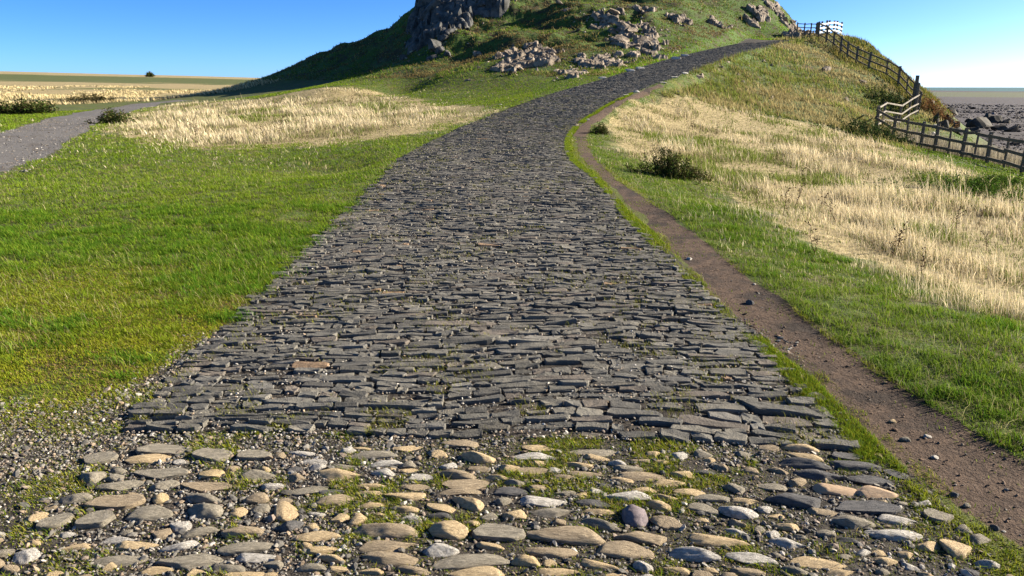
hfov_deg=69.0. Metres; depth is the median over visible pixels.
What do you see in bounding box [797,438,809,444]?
slate sett
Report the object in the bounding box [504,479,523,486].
cobble
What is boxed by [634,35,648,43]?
scree rock
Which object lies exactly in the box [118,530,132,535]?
cobble
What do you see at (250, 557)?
cobble
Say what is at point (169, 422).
slate sett
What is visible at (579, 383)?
slate sett
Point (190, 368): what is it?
slate sett
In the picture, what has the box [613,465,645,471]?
cobble
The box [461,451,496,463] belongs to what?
cobble
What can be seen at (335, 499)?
cobble
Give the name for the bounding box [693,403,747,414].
slate sett
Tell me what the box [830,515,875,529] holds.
cobble
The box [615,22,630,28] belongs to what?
scree rock
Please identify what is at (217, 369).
slate sett
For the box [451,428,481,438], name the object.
slate sett
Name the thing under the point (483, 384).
slate sett
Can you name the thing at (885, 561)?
cobble
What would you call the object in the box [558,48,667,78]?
outcrop
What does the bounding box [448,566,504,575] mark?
cobble
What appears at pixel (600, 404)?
slate sett
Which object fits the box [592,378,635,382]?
slate sett
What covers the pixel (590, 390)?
slate sett
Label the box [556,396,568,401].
slate sett
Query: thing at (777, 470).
cobble
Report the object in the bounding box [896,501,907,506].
cobble
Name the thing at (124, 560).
cobble
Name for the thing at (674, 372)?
slate sett
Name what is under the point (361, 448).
cobble
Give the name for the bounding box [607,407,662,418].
slate sett
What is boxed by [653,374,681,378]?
slate sett
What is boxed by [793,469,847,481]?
cobble
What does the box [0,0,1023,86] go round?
sky
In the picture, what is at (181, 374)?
slate sett
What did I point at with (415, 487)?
cobble
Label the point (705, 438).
slate sett
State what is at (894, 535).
cobble
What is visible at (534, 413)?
slate sett
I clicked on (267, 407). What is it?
slate sett
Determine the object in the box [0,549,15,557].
cobble
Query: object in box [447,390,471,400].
slate sett
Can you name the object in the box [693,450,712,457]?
cobble
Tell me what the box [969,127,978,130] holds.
shore boulder
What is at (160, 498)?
cobble
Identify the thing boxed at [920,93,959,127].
bracken
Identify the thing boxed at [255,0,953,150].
hill turf
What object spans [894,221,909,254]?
thistle
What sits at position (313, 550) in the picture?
cobble
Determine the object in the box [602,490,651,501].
cobble
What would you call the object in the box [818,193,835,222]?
thistle
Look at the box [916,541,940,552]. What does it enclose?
cobble
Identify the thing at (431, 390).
slate sett
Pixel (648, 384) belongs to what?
slate sett
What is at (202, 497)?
cobble
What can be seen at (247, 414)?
slate sett
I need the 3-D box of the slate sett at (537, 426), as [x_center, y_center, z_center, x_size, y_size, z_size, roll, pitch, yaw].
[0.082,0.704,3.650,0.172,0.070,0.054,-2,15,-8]
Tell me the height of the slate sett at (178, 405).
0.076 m
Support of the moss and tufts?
on the ground at (854, 380)
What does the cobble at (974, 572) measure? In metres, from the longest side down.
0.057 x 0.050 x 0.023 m
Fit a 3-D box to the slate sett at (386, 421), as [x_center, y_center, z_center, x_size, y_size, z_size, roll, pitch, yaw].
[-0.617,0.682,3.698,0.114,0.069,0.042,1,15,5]
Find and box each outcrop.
[490,40,564,74]
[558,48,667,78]
[588,4,723,50]
[742,0,814,37]
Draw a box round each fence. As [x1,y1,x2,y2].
[797,22,816,35]
[816,20,842,35]
[817,21,922,113]
[875,94,919,123]
[875,107,1023,171]
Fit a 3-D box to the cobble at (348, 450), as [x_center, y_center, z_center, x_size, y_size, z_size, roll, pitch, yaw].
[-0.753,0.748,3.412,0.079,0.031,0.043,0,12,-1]
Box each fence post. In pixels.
[912,75,919,104]
[913,83,919,114]
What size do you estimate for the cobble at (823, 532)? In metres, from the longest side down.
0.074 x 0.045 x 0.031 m
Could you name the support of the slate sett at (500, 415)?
on the ground at (854, 380)
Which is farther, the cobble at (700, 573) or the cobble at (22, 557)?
the cobble at (22, 557)
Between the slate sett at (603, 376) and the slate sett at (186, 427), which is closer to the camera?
the slate sett at (186, 427)
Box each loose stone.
[746,300,753,304]
[899,437,910,441]
[949,492,959,497]
[962,503,970,507]
[989,524,999,530]
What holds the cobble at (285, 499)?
on the ground at (854, 380)
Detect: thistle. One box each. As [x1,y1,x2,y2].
[274,116,286,138]
[781,186,795,215]
[805,221,819,254]
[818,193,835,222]
[889,234,902,263]
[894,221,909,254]
[917,247,931,277]
[951,206,965,233]
[981,231,991,253]
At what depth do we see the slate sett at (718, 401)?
3.93 m
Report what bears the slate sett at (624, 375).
on the ground at (854, 380)
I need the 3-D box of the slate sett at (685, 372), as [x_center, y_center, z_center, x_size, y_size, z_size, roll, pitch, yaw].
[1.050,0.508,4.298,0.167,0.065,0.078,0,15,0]
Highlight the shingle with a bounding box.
[943,103,1023,150]
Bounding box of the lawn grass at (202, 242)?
[0,74,1023,575]
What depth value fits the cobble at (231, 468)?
3.25 m
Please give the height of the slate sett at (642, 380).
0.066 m
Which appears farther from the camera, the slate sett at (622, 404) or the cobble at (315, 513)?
the slate sett at (622, 404)
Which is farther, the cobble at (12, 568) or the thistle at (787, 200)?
the thistle at (787, 200)
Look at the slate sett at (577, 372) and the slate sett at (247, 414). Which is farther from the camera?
the slate sett at (577, 372)
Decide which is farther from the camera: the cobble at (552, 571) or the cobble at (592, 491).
the cobble at (592, 491)
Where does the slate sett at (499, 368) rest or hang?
on the ground at (854, 380)
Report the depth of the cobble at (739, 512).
2.90 m
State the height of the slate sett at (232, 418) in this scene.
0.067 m
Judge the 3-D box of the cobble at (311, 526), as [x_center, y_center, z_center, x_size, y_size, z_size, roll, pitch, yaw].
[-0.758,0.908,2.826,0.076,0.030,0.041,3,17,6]
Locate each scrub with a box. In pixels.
[809,113,914,143]
[860,83,939,120]
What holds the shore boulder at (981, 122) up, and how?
on the ground at (854, 380)
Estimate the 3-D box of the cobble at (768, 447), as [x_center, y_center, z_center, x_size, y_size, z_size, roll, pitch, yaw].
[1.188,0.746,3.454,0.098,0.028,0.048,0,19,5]
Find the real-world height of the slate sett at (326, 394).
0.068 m
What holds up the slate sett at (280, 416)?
on the ground at (854, 380)
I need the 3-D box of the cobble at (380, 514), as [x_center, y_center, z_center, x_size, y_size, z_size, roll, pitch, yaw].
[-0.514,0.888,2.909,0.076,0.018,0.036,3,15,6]
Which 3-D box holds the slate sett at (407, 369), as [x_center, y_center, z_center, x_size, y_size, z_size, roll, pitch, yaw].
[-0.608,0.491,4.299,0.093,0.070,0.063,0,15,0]
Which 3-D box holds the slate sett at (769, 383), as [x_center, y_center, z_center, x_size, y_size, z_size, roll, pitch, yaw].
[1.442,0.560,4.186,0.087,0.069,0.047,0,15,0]
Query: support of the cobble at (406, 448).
on the ground at (854, 380)
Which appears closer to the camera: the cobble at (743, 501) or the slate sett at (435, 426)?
the cobble at (743, 501)
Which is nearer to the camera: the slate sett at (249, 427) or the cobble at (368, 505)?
the cobble at (368, 505)
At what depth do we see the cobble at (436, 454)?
3.36 m
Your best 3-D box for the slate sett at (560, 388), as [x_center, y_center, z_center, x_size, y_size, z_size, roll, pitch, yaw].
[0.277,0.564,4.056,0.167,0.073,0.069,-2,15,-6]
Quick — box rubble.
[393,0,794,80]
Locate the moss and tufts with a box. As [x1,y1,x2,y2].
[0,92,1023,575]
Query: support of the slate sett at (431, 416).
on the ground at (854, 380)
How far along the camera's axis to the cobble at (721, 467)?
3.26 m
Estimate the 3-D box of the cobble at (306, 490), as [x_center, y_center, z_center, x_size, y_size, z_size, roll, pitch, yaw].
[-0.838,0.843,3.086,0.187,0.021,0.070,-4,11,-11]
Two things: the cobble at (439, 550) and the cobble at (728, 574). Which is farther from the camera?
the cobble at (439, 550)
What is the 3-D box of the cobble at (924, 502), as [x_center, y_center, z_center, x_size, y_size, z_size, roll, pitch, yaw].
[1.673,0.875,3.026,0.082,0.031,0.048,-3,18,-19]
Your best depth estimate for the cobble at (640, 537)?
2.74 m
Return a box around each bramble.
[860,167,1023,204]
[963,168,1023,188]
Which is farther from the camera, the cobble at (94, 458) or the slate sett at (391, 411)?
the slate sett at (391, 411)
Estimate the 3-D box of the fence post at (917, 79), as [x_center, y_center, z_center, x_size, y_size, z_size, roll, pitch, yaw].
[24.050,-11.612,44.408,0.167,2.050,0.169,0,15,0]
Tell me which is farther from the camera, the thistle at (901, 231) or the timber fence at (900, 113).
the timber fence at (900, 113)
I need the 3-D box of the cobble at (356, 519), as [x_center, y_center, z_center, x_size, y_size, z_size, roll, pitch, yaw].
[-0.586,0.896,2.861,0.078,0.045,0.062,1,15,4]
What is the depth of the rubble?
52.70 m
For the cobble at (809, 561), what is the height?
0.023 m
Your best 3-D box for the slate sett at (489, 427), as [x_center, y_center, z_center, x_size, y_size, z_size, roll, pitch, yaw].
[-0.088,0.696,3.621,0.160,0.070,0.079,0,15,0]
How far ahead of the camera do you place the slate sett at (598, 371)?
4.27 m
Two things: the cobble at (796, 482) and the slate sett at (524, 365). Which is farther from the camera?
the slate sett at (524, 365)
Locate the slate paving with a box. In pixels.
[176,39,791,368]
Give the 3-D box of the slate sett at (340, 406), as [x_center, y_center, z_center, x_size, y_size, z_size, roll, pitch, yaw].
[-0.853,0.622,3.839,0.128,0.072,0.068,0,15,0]
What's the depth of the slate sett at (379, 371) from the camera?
4.28 m
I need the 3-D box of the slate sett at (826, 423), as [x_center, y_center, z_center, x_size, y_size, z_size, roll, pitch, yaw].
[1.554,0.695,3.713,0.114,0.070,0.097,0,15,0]
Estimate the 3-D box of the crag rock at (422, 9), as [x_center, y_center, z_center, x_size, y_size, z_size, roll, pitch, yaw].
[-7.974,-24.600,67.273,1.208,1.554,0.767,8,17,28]
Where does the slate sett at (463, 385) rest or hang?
on the ground at (854, 380)
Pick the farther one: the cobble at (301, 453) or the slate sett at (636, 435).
the slate sett at (636, 435)
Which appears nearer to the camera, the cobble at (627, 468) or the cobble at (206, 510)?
the cobble at (206, 510)
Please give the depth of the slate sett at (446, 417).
3.72 m
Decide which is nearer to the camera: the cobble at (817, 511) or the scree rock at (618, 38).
the cobble at (817, 511)
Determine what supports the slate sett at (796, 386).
on the ground at (854, 380)
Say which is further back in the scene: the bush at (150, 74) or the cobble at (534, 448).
the bush at (150, 74)
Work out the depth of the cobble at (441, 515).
2.88 m
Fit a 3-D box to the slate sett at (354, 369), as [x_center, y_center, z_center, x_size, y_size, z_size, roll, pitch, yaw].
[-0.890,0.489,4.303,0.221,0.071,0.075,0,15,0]
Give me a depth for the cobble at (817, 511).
2.93 m
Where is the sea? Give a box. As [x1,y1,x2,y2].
[923,87,1023,90]
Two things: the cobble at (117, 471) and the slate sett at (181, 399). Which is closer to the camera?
the cobble at (117, 471)
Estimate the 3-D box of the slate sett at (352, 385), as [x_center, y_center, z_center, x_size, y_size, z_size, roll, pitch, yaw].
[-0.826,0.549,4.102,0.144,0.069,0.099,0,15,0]
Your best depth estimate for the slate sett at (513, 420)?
3.68 m
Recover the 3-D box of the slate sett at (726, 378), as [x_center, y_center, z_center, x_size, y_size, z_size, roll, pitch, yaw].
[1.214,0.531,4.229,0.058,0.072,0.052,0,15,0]
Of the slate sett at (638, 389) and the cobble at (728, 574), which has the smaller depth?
the cobble at (728, 574)
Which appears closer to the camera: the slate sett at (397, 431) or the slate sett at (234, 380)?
the slate sett at (397, 431)
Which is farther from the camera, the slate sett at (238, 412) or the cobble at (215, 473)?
the slate sett at (238, 412)
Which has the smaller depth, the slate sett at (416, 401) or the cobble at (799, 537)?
the cobble at (799, 537)
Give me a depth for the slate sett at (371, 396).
3.96 m
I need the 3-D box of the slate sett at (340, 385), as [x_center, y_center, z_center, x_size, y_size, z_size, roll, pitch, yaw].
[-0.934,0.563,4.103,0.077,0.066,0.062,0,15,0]
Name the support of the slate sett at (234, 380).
on the ground at (854, 380)
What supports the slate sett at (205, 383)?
on the ground at (854, 380)
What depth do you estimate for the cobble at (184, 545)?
2.70 m
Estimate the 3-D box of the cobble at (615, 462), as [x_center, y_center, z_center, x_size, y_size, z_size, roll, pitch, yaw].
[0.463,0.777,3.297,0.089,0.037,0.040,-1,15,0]
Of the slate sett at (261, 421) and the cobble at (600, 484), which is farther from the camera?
the slate sett at (261, 421)
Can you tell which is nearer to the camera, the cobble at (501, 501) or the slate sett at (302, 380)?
the cobble at (501, 501)
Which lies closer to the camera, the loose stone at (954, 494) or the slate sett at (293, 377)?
the loose stone at (954, 494)
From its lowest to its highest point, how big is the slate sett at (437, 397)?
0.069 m
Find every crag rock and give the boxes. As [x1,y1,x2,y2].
[399,54,406,60]
[419,0,441,20]
[419,6,425,19]
[422,0,431,6]
[422,18,430,25]
[426,54,437,60]
[428,39,441,51]
[434,46,444,54]
[437,34,448,41]
[444,50,450,55]
[445,28,456,35]
[477,0,485,6]
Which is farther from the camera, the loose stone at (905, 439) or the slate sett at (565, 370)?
the slate sett at (565, 370)
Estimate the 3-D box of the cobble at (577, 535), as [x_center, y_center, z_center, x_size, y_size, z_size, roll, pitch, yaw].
[0.203,0.919,2.765,0.304,0.053,0.098,1,13,8]
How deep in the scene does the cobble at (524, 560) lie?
2.60 m
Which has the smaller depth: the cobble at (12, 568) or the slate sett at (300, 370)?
the cobble at (12, 568)
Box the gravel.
[0,116,1023,575]
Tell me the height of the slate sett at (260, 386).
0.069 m
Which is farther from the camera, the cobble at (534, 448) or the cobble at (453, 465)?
the cobble at (534, 448)
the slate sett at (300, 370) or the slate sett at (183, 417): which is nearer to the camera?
the slate sett at (183, 417)
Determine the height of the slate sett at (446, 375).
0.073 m
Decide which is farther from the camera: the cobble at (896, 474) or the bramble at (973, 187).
the bramble at (973, 187)
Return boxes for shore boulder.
[931,112,938,122]
[938,120,948,127]
[941,114,956,126]
[948,107,957,114]
[965,117,992,127]
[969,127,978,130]
[987,115,1001,122]
[990,124,1007,130]
[1001,118,1010,122]
[1002,125,1018,131]
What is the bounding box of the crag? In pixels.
[405,0,509,54]
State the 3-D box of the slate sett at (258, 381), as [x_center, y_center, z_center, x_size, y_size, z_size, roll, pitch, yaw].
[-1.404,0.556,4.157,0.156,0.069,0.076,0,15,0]
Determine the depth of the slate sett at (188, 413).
3.81 m
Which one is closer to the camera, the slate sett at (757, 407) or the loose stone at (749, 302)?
the slate sett at (757, 407)
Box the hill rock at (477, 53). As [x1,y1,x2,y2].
[473,51,481,56]
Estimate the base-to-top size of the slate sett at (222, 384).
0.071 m
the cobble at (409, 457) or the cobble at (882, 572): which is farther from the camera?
the cobble at (409, 457)
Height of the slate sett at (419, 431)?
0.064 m
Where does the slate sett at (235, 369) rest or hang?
on the ground at (854, 380)
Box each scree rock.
[606,15,618,24]
[609,8,619,13]
[611,35,629,41]
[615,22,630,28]
[627,27,638,32]
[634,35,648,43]
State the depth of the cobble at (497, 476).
3.17 m
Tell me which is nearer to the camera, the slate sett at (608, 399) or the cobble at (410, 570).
the cobble at (410, 570)
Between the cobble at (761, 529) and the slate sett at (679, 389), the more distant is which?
the slate sett at (679, 389)
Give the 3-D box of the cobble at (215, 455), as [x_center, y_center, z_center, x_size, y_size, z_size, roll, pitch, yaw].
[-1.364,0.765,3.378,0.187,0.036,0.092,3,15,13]
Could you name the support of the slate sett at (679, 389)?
on the ground at (854, 380)
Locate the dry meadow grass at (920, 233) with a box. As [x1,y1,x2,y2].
[0,75,1023,320]
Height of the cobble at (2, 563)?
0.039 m
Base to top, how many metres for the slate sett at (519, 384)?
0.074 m
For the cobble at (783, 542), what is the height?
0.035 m
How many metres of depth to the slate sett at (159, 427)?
3.63 m
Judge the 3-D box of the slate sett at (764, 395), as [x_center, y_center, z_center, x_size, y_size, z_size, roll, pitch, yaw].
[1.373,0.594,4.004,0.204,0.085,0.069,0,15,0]
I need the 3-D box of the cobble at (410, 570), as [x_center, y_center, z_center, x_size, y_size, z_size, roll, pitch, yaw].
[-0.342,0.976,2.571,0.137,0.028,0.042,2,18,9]
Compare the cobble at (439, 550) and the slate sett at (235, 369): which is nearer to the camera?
the cobble at (439, 550)
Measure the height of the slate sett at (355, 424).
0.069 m
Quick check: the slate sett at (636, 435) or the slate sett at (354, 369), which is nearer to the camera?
the slate sett at (636, 435)
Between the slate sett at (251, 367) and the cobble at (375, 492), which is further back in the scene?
the slate sett at (251, 367)
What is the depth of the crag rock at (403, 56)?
60.25 m
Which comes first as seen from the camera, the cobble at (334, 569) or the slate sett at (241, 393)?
the cobble at (334, 569)
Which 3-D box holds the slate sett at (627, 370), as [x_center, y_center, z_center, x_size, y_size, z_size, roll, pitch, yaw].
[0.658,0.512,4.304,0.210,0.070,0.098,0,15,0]
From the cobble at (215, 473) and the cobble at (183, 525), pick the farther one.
the cobble at (215, 473)
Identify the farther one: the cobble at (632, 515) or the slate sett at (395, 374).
the slate sett at (395, 374)
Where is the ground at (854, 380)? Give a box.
[0,0,1023,575]
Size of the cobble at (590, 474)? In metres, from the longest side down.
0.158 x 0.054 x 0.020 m
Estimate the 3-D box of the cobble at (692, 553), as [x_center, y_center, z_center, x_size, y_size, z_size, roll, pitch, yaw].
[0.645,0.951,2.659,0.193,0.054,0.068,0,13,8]
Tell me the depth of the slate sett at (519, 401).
3.88 m
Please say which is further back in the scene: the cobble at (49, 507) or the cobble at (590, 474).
the cobble at (590, 474)
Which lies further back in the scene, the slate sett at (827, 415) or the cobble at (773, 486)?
the slate sett at (827, 415)
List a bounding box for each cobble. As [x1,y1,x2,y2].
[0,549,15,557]
[0,559,5,567]
[1,564,19,572]
[12,548,40,564]
[24,540,40,546]
[25,512,48,521]
[36,512,74,531]
[43,503,57,510]
[44,571,63,575]
[58,493,92,504]
[58,543,91,551]
[60,532,75,537]
[74,510,115,528]
[80,471,107,483]
[83,451,118,465]
[84,494,145,510]
[90,555,148,566]
[94,480,145,490]
[101,536,135,543]
[102,562,116,570]
[104,474,124,481]
[109,468,126,473]
[115,541,158,549]
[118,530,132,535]
[124,454,171,464]
[125,505,172,521]
[132,468,188,479]
[135,443,191,454]
[138,566,174,575]
[149,480,179,489]
[152,493,168,504]
[152,528,171,539]
[155,553,223,569]
[159,540,198,552]
[170,521,191,531]
[172,459,185,464]
[179,482,231,492]
[180,526,219,538]
[183,493,220,503]
[185,569,204,575]
[187,503,223,518]
[191,448,232,462]
[198,469,224,478]
[209,564,245,572]
[216,542,273,555]
[221,526,264,537]
[223,466,239,471]
[225,572,266,575]
[229,507,247,517]
[236,450,271,460]
[236,553,275,562]
[238,469,274,480]
[243,492,268,503]
[250,504,270,513]
[259,466,270,471]
[261,483,285,490]
[261,560,283,569]
[263,572,278,575]
[273,452,285,458]
[274,501,297,521]
[275,498,292,503]
[277,520,303,532]
[286,467,302,471]
[288,451,315,456]
[288,473,306,482]
[291,486,328,495]
[293,531,340,541]
[295,563,327,571]
[300,542,312,547]
[302,459,326,463]
[303,523,319,529]
[305,546,337,554]
[307,512,325,516]
[309,463,326,470]
[315,468,364,479]
[315,494,354,506]
[316,489,344,495]
[319,554,345,562]
[327,566,348,572]
[330,513,349,522]
[333,464,359,468]
[340,448,355,453]
[348,513,366,525]
[351,451,397,458]
[353,447,371,449]
[353,523,418,538]
[355,491,383,496]
[357,483,386,488]
[358,568,383,574]
[359,540,414,551]
[360,502,385,508]
[361,551,418,565]
[369,460,402,467]
[371,468,395,475]
[373,512,388,516]
[383,492,425,500]
[392,446,422,450]
[395,565,429,575]
[396,506,418,512]
[399,461,415,467]
[399,468,417,472]
[399,484,429,490]
[403,456,414,459]
[403,515,421,522]
[407,474,434,480]
[422,543,459,556]
[425,512,453,519]
[426,503,455,513]
[428,450,447,458]
[428,520,468,539]
[431,554,510,569]
[439,462,456,469]
[439,469,476,479]
[440,486,482,495]
[442,479,488,488]
[443,439,478,447]
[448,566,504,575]
[452,497,483,511]
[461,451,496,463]
[463,521,479,526]
[468,466,489,471]
[472,523,525,541]
[476,542,504,549]
[479,512,497,520]
[486,474,507,480]
[493,486,527,495]
[495,497,511,505]
[500,464,519,471]
[502,509,526,519]
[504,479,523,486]
[511,554,540,566]
[514,452,551,459]
[516,467,548,473]
[520,495,566,506]
[521,445,553,451]
[524,547,577,558]
[526,526,605,545]
[527,485,546,491]
[531,508,575,517]
[534,461,545,466]
[539,568,577,575]
[541,559,556,566]
[552,519,565,525]
[554,475,574,479]
[556,490,575,495]
[563,462,593,468]
[570,449,615,456]
[570,471,601,476]
[575,499,609,508]
[576,492,587,498]
[580,517,620,531]
[580,558,618,569]
[584,453,608,460]
[584,509,614,515]
[589,487,603,494]
[595,483,610,486]
[596,541,654,559]
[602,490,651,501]
[606,572,625,575]
[607,460,625,465]
[609,477,633,482]
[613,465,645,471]
[613,531,666,545]
[618,472,665,480]
[621,504,647,527]
[630,459,653,462]
[631,487,656,492]
[633,561,652,572]
[646,451,659,456]
[646,500,671,510]
[650,516,684,530]
[651,494,677,500]
[652,479,685,486]
[655,460,667,464]
[662,567,690,574]
[669,546,720,562]
[670,471,694,478]
[671,452,687,459]
[673,488,704,496]
[686,503,718,514]
[689,533,749,546]
[692,494,729,502]
[692,570,712,575]
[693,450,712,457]
[695,470,714,475]
[697,518,709,522]
[701,567,718,573]
[702,457,715,462]
[711,463,727,470]
[718,506,758,519]
[720,572,736,575]
[722,483,744,494]
[724,528,750,535]
[724,552,777,564]
[729,518,747,527]
[730,567,765,575]
[731,498,757,504]
[736,451,752,457]
[742,467,759,473]
[752,526,765,532]
[756,483,787,491]
[756,506,772,512]
[758,445,778,450]
[763,493,820,508]
[765,530,780,537]
[767,467,788,474]
[767,514,784,518]
[768,537,806,548]
[769,552,782,557]
[774,523,798,531]
[780,444,819,452]
[780,457,831,470]
[781,565,808,575]
[783,453,823,461]
[787,478,806,486]
[790,556,846,569]
[792,534,807,539]
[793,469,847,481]
[807,507,836,516]
[812,483,856,495]
[816,529,835,537]
[826,569,855,575]
[828,460,880,471]
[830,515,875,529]
[831,452,862,460]
[835,500,901,514]
[837,537,858,543]
[837,554,852,559]
[846,475,893,485]
[855,549,870,556]
[856,485,898,497]
[863,529,922,541]
[871,557,897,565]
[872,549,886,556]
[875,569,889,574]
[877,514,917,525]
[883,469,908,479]
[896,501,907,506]
[897,551,913,558]
[901,562,918,570]
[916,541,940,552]
[917,500,931,506]
[918,572,932,575]
[922,508,953,524]
[938,539,971,559]
[954,524,972,533]
[966,569,978,575]
[969,534,991,545]
[974,559,1000,569]
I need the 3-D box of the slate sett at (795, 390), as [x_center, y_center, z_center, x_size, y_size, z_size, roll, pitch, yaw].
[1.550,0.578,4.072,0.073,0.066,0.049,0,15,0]
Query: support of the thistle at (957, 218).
on the ground at (854, 380)
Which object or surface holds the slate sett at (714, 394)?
on the ground at (854, 380)
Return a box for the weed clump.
[681,164,712,181]
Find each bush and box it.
[0,94,59,113]
[55,91,117,102]
[84,106,141,123]
[145,71,154,76]
[589,121,609,134]
[623,146,710,185]
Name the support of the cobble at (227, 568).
on the ground at (854, 380)
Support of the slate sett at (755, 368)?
on the ground at (854, 380)
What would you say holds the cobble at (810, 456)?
on the ground at (854, 380)
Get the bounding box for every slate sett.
[124,419,152,425]
[124,424,145,431]
[127,408,153,417]
[132,402,166,411]
[146,423,177,432]
[147,414,179,419]
[150,398,163,401]
[151,420,180,424]
[153,391,170,397]
[154,408,184,415]
[161,385,202,392]
[164,377,193,383]
[166,396,189,403]
[166,402,188,410]
[171,389,203,397]
[175,415,195,420]
[177,422,200,432]
[178,371,198,376]
[180,367,200,371]
[180,379,194,385]
[181,418,208,427]
[185,409,213,415]
[186,395,214,404]
[188,403,208,410]
[192,381,215,386]
[192,412,224,416]
[194,375,221,382]
[196,417,214,421]
[197,370,225,376]
[200,367,223,371]
[201,384,243,391]
[201,390,222,397]
[210,404,225,409]
[210,421,248,426]
[214,383,238,386]
[214,396,242,403]
[214,416,269,421]
[215,409,251,413]
[220,376,244,382]
[222,413,285,416]
[223,366,241,372]
[224,388,260,396]
[227,403,241,409]
[229,411,253,413]
[230,374,250,376]
[230,423,274,433]
[241,394,271,400]
[242,363,262,370]
[242,400,262,408]
[246,375,278,380]
[246,383,274,390]
[248,380,273,384]
[248,418,273,426]
[252,404,282,411]
[255,371,278,375]
[257,410,285,413]
[259,397,314,405]
[261,388,283,394]
[264,364,289,370]
[270,414,290,419]
[273,379,294,384]
[274,419,312,426]
[281,375,314,378]
[283,403,294,410]
[285,386,299,394]
[287,411,343,414]
[288,424,314,433]
[290,361,328,369]
[290,415,318,421]
[291,411,319,417]
[293,367,322,374]
[294,377,322,383]
[295,402,333,410]
[297,391,318,398]
[298,388,330,393]
[301,381,332,388]
[313,373,327,377]
[313,420,327,427]
[317,397,340,404]
[318,392,337,398]
[320,376,366,383]
[320,412,342,418]
[322,369,339,373]
[322,416,355,423]
[327,420,347,427]
[328,373,354,376]
[330,387,349,393]
[334,401,358,410]
[335,383,349,387]
[337,390,367,398]
[340,365,376,373]
[344,397,369,404]
[344,407,367,413]
[344,412,372,418]
[346,426,369,435]
[348,381,373,389]
[348,421,370,427]
[354,386,375,393]
[357,417,374,424]
[358,372,382,379]
[360,402,427,410]
[368,394,387,399]
[369,427,386,435]
[370,376,416,383]
[370,397,387,402]
[370,409,410,414]
[375,367,398,373]
[375,386,396,393]
[376,419,397,424]
[377,381,397,387]
[377,413,403,419]
[382,371,406,376]
[386,428,405,436]
[390,399,429,402]
[397,386,407,393]
[398,367,414,373]
[398,383,420,388]
[401,416,423,423]
[404,422,445,430]
[405,415,416,418]
[406,372,436,377]
[407,428,428,437]
[408,386,442,393]
[411,406,436,414]
[416,367,431,371]
[417,376,439,383]
[417,394,445,399]
[417,413,441,419]
[424,420,448,424]
[425,384,447,388]
[427,401,442,409]
[428,429,453,438]
[432,394,443,404]
[435,372,453,380]
[437,407,464,415]
[441,377,465,384]
[443,414,456,420]
[444,400,456,403]
[444,403,460,408]
[447,367,490,373]
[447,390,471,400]
[448,387,475,393]
[451,381,471,387]
[451,417,500,427]
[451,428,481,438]
[457,369,512,379]
[457,394,504,404]
[458,413,491,420]
[465,407,487,413]
[466,374,526,382]
[473,388,500,397]
[474,381,491,387]
[478,386,497,389]
[478,404,498,406]
[478,422,509,432]
[490,367,513,371]
[491,376,532,385]
[491,409,519,419]
[495,381,557,389]
[500,416,524,425]
[501,402,540,411]
[502,388,523,393]
[504,392,522,400]
[509,397,531,404]
[513,423,544,429]
[514,362,539,369]
[515,369,531,374]
[523,413,570,422]
[525,386,547,393]
[525,409,549,415]
[527,393,540,397]
[530,374,592,382]
[531,372,558,377]
[532,368,552,374]
[532,396,553,402]
[540,399,562,408]
[545,422,574,429]
[547,392,561,396]
[548,385,577,392]
[552,406,575,416]
[553,367,570,374]
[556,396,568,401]
[558,380,588,387]
[563,392,577,398]
[564,400,582,409]
[570,415,612,424]
[571,369,583,374]
[575,407,603,416]
[576,422,608,431]
[579,388,603,392]
[579,393,636,397]
[581,399,607,409]
[581,432,612,437]
[582,363,608,369]
[585,369,607,374]
[586,374,610,377]
[590,382,640,387]
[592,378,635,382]
[602,396,621,402]
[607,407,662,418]
[609,364,644,369]
[609,368,643,375]
[609,401,640,409]
[612,423,623,432]
[614,372,637,378]
[618,431,659,440]
[619,385,647,392]
[623,397,644,402]
[635,378,657,382]
[638,417,682,426]
[639,391,665,397]
[641,382,664,386]
[643,363,663,368]
[645,367,661,374]
[646,402,684,410]
[649,385,673,392]
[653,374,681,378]
[657,376,691,383]
[660,395,696,401]
[660,429,690,443]
[663,370,679,374]
[665,381,677,386]
[666,365,698,369]
[666,391,729,399]
[669,424,721,436]
[676,388,693,390]
[677,414,749,431]
[680,369,707,375]
[680,383,699,388]
[690,431,712,443]
[693,378,710,384]
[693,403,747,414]
[696,398,733,403]
[700,388,745,393]
[701,375,719,380]
[701,382,733,388]
[707,411,741,422]
[708,367,747,376]
[714,431,746,445]
[721,376,731,380]
[724,428,746,434]
[732,376,750,380]
[733,383,772,390]
[733,396,757,403]
[738,365,763,370]
[740,413,762,424]
[741,400,822,419]
[745,369,783,376]
[747,387,761,391]
[747,390,787,399]
[747,437,777,446]
[750,375,792,381]
[750,423,764,429]
[750,429,799,440]
[760,400,786,404]
[761,382,776,384]
[761,416,812,427]
[764,367,793,371]
[764,423,796,433]
[773,387,787,392]
[775,385,792,389]
[778,440,794,446]
[786,396,816,406]
[789,387,802,394]
[794,383,806,389]
[796,427,808,433]
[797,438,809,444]
[799,432,821,441]
[809,428,836,434]
[810,392,824,399]
[810,405,834,419]
[812,418,836,428]
[812,439,859,450]
[825,434,862,444]
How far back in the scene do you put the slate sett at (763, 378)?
4.22 m
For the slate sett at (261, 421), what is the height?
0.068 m
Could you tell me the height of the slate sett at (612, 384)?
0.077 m
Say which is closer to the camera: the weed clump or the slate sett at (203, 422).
the slate sett at (203, 422)
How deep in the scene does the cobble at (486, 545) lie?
2.69 m

